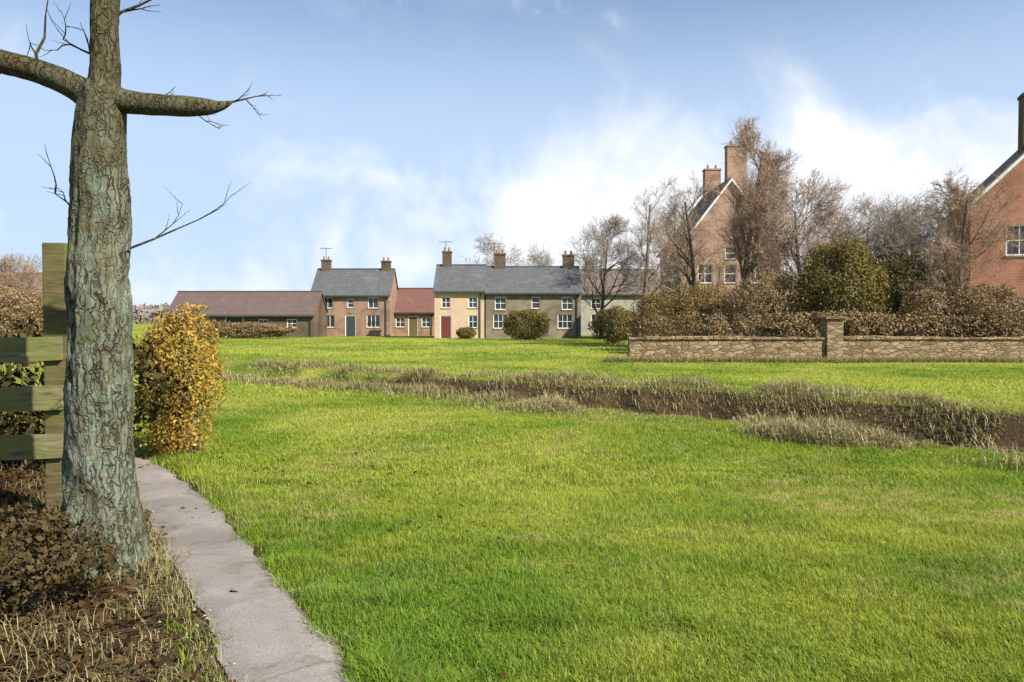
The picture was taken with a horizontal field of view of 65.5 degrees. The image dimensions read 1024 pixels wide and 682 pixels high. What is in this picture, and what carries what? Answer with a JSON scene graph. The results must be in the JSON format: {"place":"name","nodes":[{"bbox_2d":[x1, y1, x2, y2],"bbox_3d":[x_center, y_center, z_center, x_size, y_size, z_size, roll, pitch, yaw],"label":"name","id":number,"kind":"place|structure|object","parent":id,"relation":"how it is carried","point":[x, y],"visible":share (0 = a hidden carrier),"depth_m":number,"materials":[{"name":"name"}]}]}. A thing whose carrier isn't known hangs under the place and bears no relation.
{"place":"outdoors","nodes":[
{"label":"outdoors","id":0,"kind":"place"},
{"bbox_2d":[0,272,42,323],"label":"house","id":1,"kind":"structure","parent":0,"point":[34,282],"depth_m":85.79,"materials":[{"name":"brick"}]},
{"bbox_2d":[5,431,365,681],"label":"path","id":2,"kind":"structure","parent":0,"point":[281,646],"depth_m":4.59,"materials":[{"name":"concrete"}]},
{"bbox_2d":[130,464,490,681],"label":"path grit","id":3,"kind":"object","parent":2,"relation":"on","point":[207,618],"visible":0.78,"depth_m":4.36,"materials":[{"name":"gravel"}]},
{"bbox_2d":[166,291,327,336],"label":"barn","id":4,"kind":"structure","parent":0,"point":[306,311],"depth_m":72.79,"materials":[{"name":"brick"}]},
{"bbox_2d":[225,317,242,332],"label":"door","id":5,"kind":"structure","parent":4,"relation":"in","point":[227,319],"depth_m":72.03,"materials":[{"name":"paint"}]},
{"bbox_2d":[258,319,267,323],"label":"window","id":6,"kind":"structure","parent":4,"relation":"in","point":[264,321],"depth_m":72.08,"materials":[{"name":"white paint"}]},
{"bbox_2d":[286,319,297,328],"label":"window","id":7,"kind":"structure","parent":4,"relation":"in","point":[289,321],"depth_m":72.05,"materials":[{"name":"white paint"}]},
{"bbox_2d":[0,320,1023,681],"bbox_3d":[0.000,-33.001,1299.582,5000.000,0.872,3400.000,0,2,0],"label":"ground","id":8,"kind":"structure","parent":0,"point":[618,396],"depth_m":8.45,"materials":[{"name":"green plant"}]},
{"bbox_2d":[0,291,42,337],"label":"shrub","id":9,"kind":"object","parent":8,"relation":"on","point":[22,304],"visible":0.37,"depth_m":39.07,"materials":[{"name":"brown plant"}]},
{"bbox_2d":[0,248,42,298],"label":"bare tree","id":10,"kind":"object","parent":8,"relation":"on","point":[11,278],"visible":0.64,"depth_m":61.16,"materials":[{"name":"plant"}]},
{"bbox_2d":[0,285,42,333],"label":"shrub","id":11,"kind":"object","parent":8,"relation":"on","point":[8,289],"visible":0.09,"depth_m":51.42,"materials":[{"name":"brown plant"}]},
{"bbox_2d":[0,243,67,522],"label":"rail fence","id":12,"kind":"object","parent":8,"relation":"on","point":[49,348],"visible":0.54,"depth_m":6.19,"materials":[{"name":"brown wood"}]},
{"bbox_2d":[0,498,124,616],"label":"bramble","id":13,"kind":"object","parent":8,"relation":"on","point":[43,558],"visible":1,"depth_m":4.34,"materials":[{"name":"brown plant"}]},
{"bbox_2d":[0,317,190,469],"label":"hedge","id":14,"kind":"object","parent":8,"relation":"on","point":[10,426],"visible":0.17,"depth_m":8.58,"materials":[{"name":"green plant"}]},
{"bbox_2d":[0,0,278,582],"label":"roadside tree","id":15,"kind":"object","parent":8,"relation":"on","point":[98,473],"visible":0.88,"depth_m":5.02,"materials":[{"name":"grey plant"}]},
{"bbox_2d":[134,302,226,457],"bbox_3d":[-3.904,0.474,9.315,0.971,1.854,0.941,0,2,0],"label":"beech shrub","id":16,"kind":"object","parent":8,"relation":"on","point":[183,436],"visible":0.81,"depth_m":9.15,"materials":[{"name":"yellow plant"}]},
{"bbox_2d":[187,320,299,338],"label":"hedge","id":17,"kind":"object","parent":8,"relation":"on","point":[254,330],"visible":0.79,"depth_m":67.41,"materials":[{"name":"brown plant"}]},
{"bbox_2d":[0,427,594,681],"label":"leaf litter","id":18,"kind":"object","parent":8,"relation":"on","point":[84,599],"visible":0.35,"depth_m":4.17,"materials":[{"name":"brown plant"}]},
{"bbox_2d":[311,248,398,335],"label":"cottage","id":19,"kind":"structure","parent":8,"relation":"on","point":[360,301],"depth_m":77.06,"materials":[{"name":"paint"}]},
{"bbox_2d":[324,297,332,308],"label":"window","id":20,"kind":"structure","parent":19,"relation":"in","point":[329,300],"depth_m":77.03,"materials":[{"name":"white paint"}]},
{"bbox_2d":[327,315,334,327],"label":"window","id":21,"kind":"structure","parent":19,"relation":"in","point":[330,318],"depth_m":77.09,"materials":[{"name":"white paint"}]},
{"bbox_2d":[347,298,353,308],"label":"window","id":22,"kind":"structure","parent":19,"relation":"in","point":[350,301],"depth_m":77.03,"materials":[{"name":"white paint"}]},
{"bbox_2d":[345,315,355,335],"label":"door","id":23,"kind":"structure","parent":19,"relation":"in","point":[350,320],"depth_m":77.05,"materials":[{"name":"paint"}]},
{"bbox_2d":[367,297,378,308],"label":"window","id":24,"kind":"structure","parent":19,"relation":"in","point":[372,301],"depth_m":77.03,"materials":[{"name":"white paint"}]},
{"bbox_2d":[366,315,380,327],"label":"window","id":25,"kind":"structure","parent":19,"relation":"in","point":[373,321],"depth_m":77.09,"materials":[{"name":"white paint"}]},
{"bbox_2d":[394,288,434,335],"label":"cottage","id":26,"kind":"structure","parent":8,"relation":"on","point":[414,312],"depth_m":80.07,"materials":[{"name":"brick"}]},
{"bbox_2d":[395,317,404,327],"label":"window","id":27,"kind":"structure","parent":26,"relation":"in","point":[400,321],"depth_m":80.08,"materials":[{"name":"white paint"}]},
{"bbox_2d":[408,316,417,335],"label":"door","id":28,"kind":"structure","parent":26,"relation":"in","point":[412,320],"depth_m":80.04,"materials":[{"name":"yellow wood"}]},
{"bbox_2d":[421,317,430,327],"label":"window","id":29,"kind":"structure","parent":26,"relation":"in","point":[426,321],"depth_m":80.08,"materials":[{"name":"white paint"}]},
{"bbox_2d":[433,241,486,337],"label":"cream house","id":30,"kind":"structure","parent":8,"relation":"on","point":[459,290],"depth_m":68.03,"materials":[{"name":"paint"}]},
{"bbox_2d":[441,297,450,308],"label":"window","id":31,"kind":"structure","parent":30,"relation":"in","point":[445,301],"depth_m":68.05,"materials":[{"name":"white paint"}]},
{"bbox_2d":[440,315,451,337],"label":"door","id":32,"kind":"structure","parent":30,"relation":"in","point":[445,320],"depth_m":68.05,"materials":[{"name":"red paint"}]},
{"bbox_2d":[468,297,477,308],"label":"window","id":33,"kind":"structure","parent":30,"relation":"in","point":[472,301],"depth_m":68.05,"materials":[{"name":"white paint"}]},
{"bbox_2d":[468,316,477,328],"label":"window","id":34,"kind":"structure","parent":30,"relation":"in","point":[472,320],"depth_m":68.10,"materials":[{"name":"white paint"}]},
{"bbox_2d":[455,326,476,338],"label":"shrub","id":35,"kind":"object","parent":8,"relation":"on","point":[465,333],"visible":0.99,"depth_m":65.75,"materials":[{"name":"green plant"}]},
{"bbox_2d":[454,232,525,265],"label":"bare tree","id":36,"kind":"object","parent":8,"relation":"on","point":[490,262],"visible":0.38,"depth_m":90.94,"materials":[{"name":"brown plant"}]},
{"bbox_2d":[0,336,1023,681],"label":"lawn grass","id":37,"kind":"structure","parent":8,"relation":"on","point":[334,600],"depth_m":5.82,"materials":[{"name":"green plant"}]},
{"bbox_2d":[0,354,1023,681],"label":"dry grass","id":38,"kind":"structure","parent":8,"relation":"on","point":[808,430],"depth_m":13.83,"materials":[{"name":"beige plant"}]},
{"bbox_2d":[501,309,550,339],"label":"shrub","id":39,"kind":"object","parent":8,"relation":"on","point":[518,330],"visible":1,"depth_m":62.57,"materials":[{"name":"green plant"}]},
{"bbox_2d":[484,243,582,337],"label":"stone cottage","id":40,"kind":"structure","parent":8,"relation":"on","point":[555,292],"depth_m":68.04,"materials":[{"name":"stone"}]},
{"bbox_2d":[494,297,506,310],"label":"window","id":41,"kind":"structure","parent":40,"relation":"in","point":[500,302],"depth_m":68.05,"materials":[{"name":"white paint"}]},
{"bbox_2d":[493,314,507,327],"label":"window","id":42,"kind":"structure","parent":40,"relation":"in","point":[497,318],"depth_m":68.08,"materials":[{"name":"white paint"}]},
{"bbox_2d":[532,297,539,308],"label":"window","id":43,"kind":"structure","parent":40,"relation":"in","point":[535,300],"depth_m":68.05,"materials":[{"name":"white paint"}]},
{"bbox_2d":[558,314,571,327],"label":"window","id":44,"kind":"structure","parent":40,"relation":"in","point":[564,320],"depth_m":68.08,"materials":[{"name":"white paint"}]},
{"bbox_2d":[561,297,573,310],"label":"window","id":45,"kind":"structure","parent":40,"relation":"in","point":[567,302],"depth_m":68.05,"materials":[{"name":"white paint"}]},
{"bbox_2d":[510,243,559,265],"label":"bare tree","id":46,"kind":"object","parent":8,"relation":"on","point":[534,257],"visible":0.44,"depth_m":95.19,"materials":[{"name":"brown plant"}]},
{"bbox_2d":[132,302,944,323],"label":"distant wood","id":47,"kind":"object","parent":8,"relation":"on","point":[143,313],"visible":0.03,"depth_m":286.72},
{"bbox_2d":[557,212,659,337],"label":"bare tree","id":48,"kind":"object","parent":8,"relation":"on","point":[601,239],"visible":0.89,"depth_m":69.95,"materials":[{"name":"brown plant"}]},
{"bbox_2d":[587,305,640,343],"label":"shrub","id":49,"kind":"object","parent":8,"relation":"on","point":[608,317],"visible":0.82,"depth_m":51.38,"materials":[{"name":"green plant"}]},
{"bbox_2d":[627,289,688,336],"bbox_3d":[7.500,-1.032,40.039,3.473,3.218,2.703,0,2,0],"label":"shrub","id":50,"kind":"object","parent":8,"relation":"on","point":[646,310],"visible":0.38,"depth_m":39.50,"materials":[{"name":"brown plant"}]},
{"bbox_2d":[612,174,711,333],"bbox_3d":[10.168,-5.348,52.156,5.965,11.299,7.800,-1,2,-35],"label":"bare tree","id":51,"kind":"object","parent":8,"relation":"on","point":[646,281],"visible":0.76,"depth_m":52.64,"materials":[{"name":"brown plant"}]},
{"bbox_2d":[632,190,739,325],"bbox_3d":[12.397,-5.282,56.260,9.131,10.957,6.631,-1,2,-37],"label":"bare tree","id":52,"kind":"object","parent":8,"relation":"on","point":[703,271],"visible":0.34,"depth_m":55.79,"materials":[{"name":"brown plant"}]},
{"bbox_2d":[633,170,746,311],"bbox_3d":[10.523,-4.885,46.638,6.907,10.649,8.182,0,2,0],"label":"bare tree","id":53,"kind":"object","parent":8,"relation":"on","point":[689,261],"visible":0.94,"depth_m":46.13,"materials":[{"name":"brown plant"}]},
{"bbox_2d":[659,282,746,335],"bbox_3d":[8.551,-0.992,35.943,4.111,3.343,2.630,0,2,0],"label":"shrub","id":54,"kind":"object","parent":8,"relation":"on","point":[685,302],"visible":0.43,"depth_m":35.57,"materials":[{"name":"brown plant"}]},
{"bbox_2d":[657,143,785,336],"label":"brick house","id":55,"kind":"structure","parent":8,"relation":"on","point":[710,215],"depth_m":59.91,"materials":[{"name":"brown brick"}]},
{"bbox_2d":[698,264,712,283],"bbox_3d":[14.520,-5.017,59.932,1.220,1.480,0.170,0,2,0],"label":"window","id":56,"kind":"structure","parent":55,"relation":"in","point":[705,281],"depth_m":59.99,"materials":[{"name":"white paint"}]},
{"bbox_2d":[724,264,736,283],"bbox_3d":[16.420,-5.017,59.932,1.020,1.480,0.170,0,2,0],"label":"window","id":57,"kind":"structure","parent":55,"relation":"in","point":[732,276],"depth_m":59.99,"materials":[{"name":"white paint"}]},
{"bbox_2d":[725,247,736,259],"bbox_3d":[16.420,-6.566,59.891,0.920,0.980,0.170,0,2,0],"label":"window","id":58,"kind":"structure","parent":55,"relation":"in","point":[728,248],"depth_m":59.95,"materials":[{"name":"white paint"}]},
{"bbox_2d":[751,264,762,283],"bbox_3d":[18.320,-5.017,59.932,1.220,1.480,0.170,0,2,0],"label":"window","id":59,"kind":"structure","parent":55,"relation":"in","point":[759,264],"depth_m":59.99,"materials":[{"name":"white paint"}]},
{"bbox_2d":[703,114,809,333],"bbox_3d":[12.917,-5.910,42.333,6.252,12.957,6.461,0,2,0],"label":"bare tree","id":60,"kind":"object","parent":8,"relation":"on","point":[763,181],"visible":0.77,"depth_m":42.49,"materials":[{"name":"brown plant"}]},
{"bbox_2d":[721,266,820,336],"bbox_3d":[11.228,-1.221,33.975,4.421,3.920,2.648,0,2,0],"label":"shrub","id":61,"kind":"object","parent":8,"relation":"on","point":[774,293],"visible":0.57,"depth_m":33.66,"materials":[{"name":"brown plant"}]},
{"bbox_2d":[746,268,811,335],"bbox_3d":[12.560,-1.354,36.533,3.448,4.025,2.574,0,2,0],"label":"shrub","id":62,"kind":"object","parent":8,"relation":"on","point":[774,280],"visible":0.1,"depth_m":36.15,"materials":[{"name":"brown plant"}]},
{"bbox_2d":[730,167,876,291],"bbox_3d":[14.797,-4.106,39.657,7.199,9.434,7.729,0,2,0],"label":"bare tree","id":63,"kind":"object","parent":8,"relation":"on","point":[818,218],"visible":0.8,"depth_m":39.13,"materials":[{"name":"brown plant"}]},
{"bbox_2d":[596,310,1023,353],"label":"hedge","id":64,"kind":"object","parent":8,"relation":"on","point":[719,322],"visible":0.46,"depth_m":31.44,"materials":[{"name":"brown plant"}]},
{"bbox_2d":[627,335,1023,358],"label":"garden wall","id":65,"kind":"structure","parent":8,"relation":"on","point":[731,346],"depth_m":30.02,"materials":[{"name":"beige stone"}]},
{"bbox_2d":[818,316,846,359],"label":"gate pier","id":66,"kind":"structure","parent":8,"relation":"on","point":[832,330],"depth_m":29.89,"materials":[{"name":"beige stone"}]},
{"bbox_2d":[792,234,895,335],"bbox_3d":[13.656,-1.865,33.032,4.254,5.275,3.035,0,2,0],"label":"shrub","id":67,"kind":"object","parent":8,"relation":"on","point":[831,287],"visible":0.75,"depth_m":32.61,"materials":[{"name":"green plant"}]},
{"bbox_2d":[792,191,953,292],"bbox_3d":[18.682,-3.570,41.678,8.728,8.240,8.661,0,2,0],"label":"bare tree","id":68,"kind":"object","parent":8,"relation":"on","point":[857,207],"visible":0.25,"depth_m":40.38,"materials":[{"name":"brown plant"}]},
{"bbox_2d":[853,244,933,335],"bbox_3d":[16.385,-1.713,34.106,3.500,4.898,2.688,0,2,0],"label":"shrub","id":69,"kind":"object","parent":8,"relation":"on","point":[897,275],"visible":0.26,"depth_m":33.42,"materials":[{"name":"green plant"}]},
{"bbox_2d":[827,173,969,300],"bbox_3d":[18.672,-3.784,38.731,7.873,8.855,8.576,0,2,0],"label":"bare tree","id":70,"kind":"object","parent":8,"relation":"on","point":[895,237],"visible":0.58,"depth_m":38.11,"materials":[{"name":"brown plant"}]},
{"bbox_2d":[886,272,977,336],"bbox_3d":[17.316,-1.058,32.752,3.848,3.661,2.469,0,2,0],"label":"shrub","id":71,"kind":"object","parent":8,"relation":"on","point":[914,308],"visible":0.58,"depth_m":32.33,"materials":[{"name":"brown plant"}]},
{"bbox_2d":[868,167,1023,310],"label":"bare tree","id":72,"kind":"object","parent":8,"relation":"on","point":[946,266],"visible":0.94,"depth_m":32.53,"materials":[{"name":"brown plant"}]},
{"bbox_2d":[945,92,1023,334],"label":"brick house","id":73,"kind":"structure","parent":8,"relation":"on","point":[1014,162],"depth_m":36.75,"materials":[{"name":"brown brick"}]},
{"bbox_2d":[1004,225,1023,256],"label":"window","id":74,"kind":"structure","parent":73,"relation":"in","point":[1018,251],"depth_m":36.64,"materials":[{"name":"white paint"}]},
{"bbox_2d":[945,281,1023,336],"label":"shrub","id":75,"kind":"object","parent":8,"relation":"on","point":[996,302],"visible":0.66,"depth_m":31.58,"materials":[{"name":"brown plant"}]},
{"bbox_2d":[0,0,1023,319],"label":"sky","id":76,"kind":"structure","parent":0,"point":[395,130],"materials":[{"name":"blue"}]},
{"bbox_2d":[580,257,659,334],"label":"house","id":77,"kind":"structure","parent":0,"point":[588,315],"depth_m":84.00,"materials":[{"name":"grey tile"}]},
{"bbox_2d":[591,298,600,309],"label":"window","id":78,"kind":"structure","parent":77,"relation":"in","point":[598,304],"depth_m":84.02,"materials":[{"name":"white paint"}]}
]}

